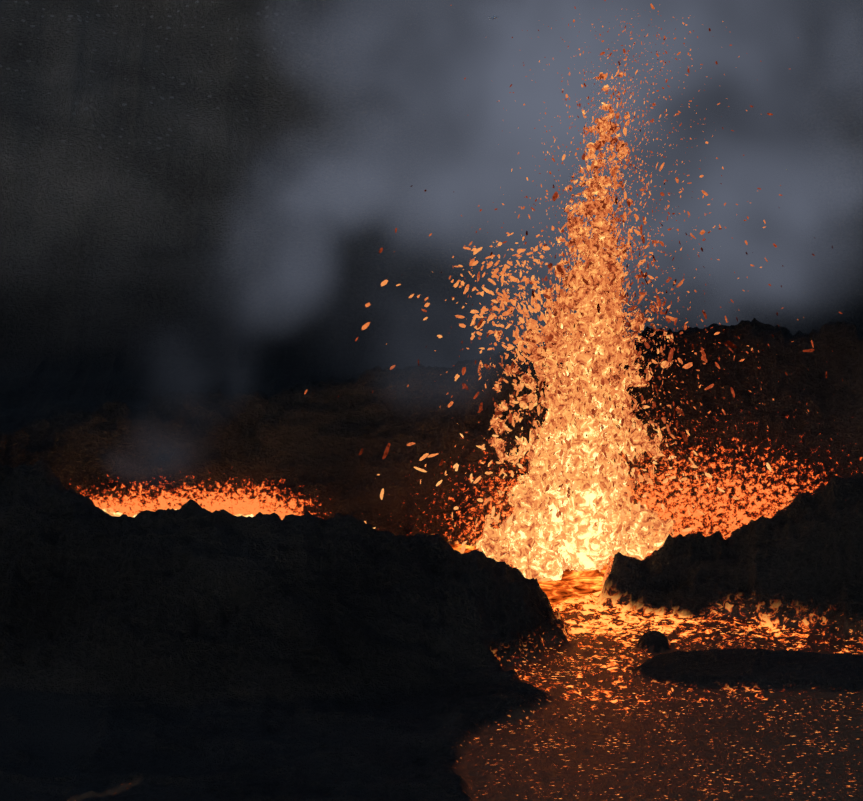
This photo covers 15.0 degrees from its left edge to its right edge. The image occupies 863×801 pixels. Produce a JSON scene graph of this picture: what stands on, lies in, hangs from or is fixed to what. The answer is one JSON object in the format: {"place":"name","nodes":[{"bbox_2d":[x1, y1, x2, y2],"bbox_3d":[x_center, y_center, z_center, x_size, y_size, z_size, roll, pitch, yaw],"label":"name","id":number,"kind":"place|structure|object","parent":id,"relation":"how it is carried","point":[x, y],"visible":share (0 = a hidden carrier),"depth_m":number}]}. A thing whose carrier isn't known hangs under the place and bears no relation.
{"place":"outdoors","nodes":[
{"label":"outdoors","id":0,"kind":"place"},
{"bbox_2d":[0,0,862,800],"bbox_3d":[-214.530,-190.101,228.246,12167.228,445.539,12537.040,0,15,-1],"label":"terrain","id":1,"kind":"structure","parent":0,"point":[208,208],"depth_m":326.27},
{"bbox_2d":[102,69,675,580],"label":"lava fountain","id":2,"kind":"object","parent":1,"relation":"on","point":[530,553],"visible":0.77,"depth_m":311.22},
{"bbox_2d":[450,544,607,605],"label":"lava pool","id":3,"kind":"structure","parent":1,"relation":"on","point":[571,585],"depth_m":310.29},
{"bbox_2d":[128,0,845,571],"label":"lava fragments","id":4,"kind":"object","parent":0,"point":[578,336],"visible":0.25,"depth_m":309.46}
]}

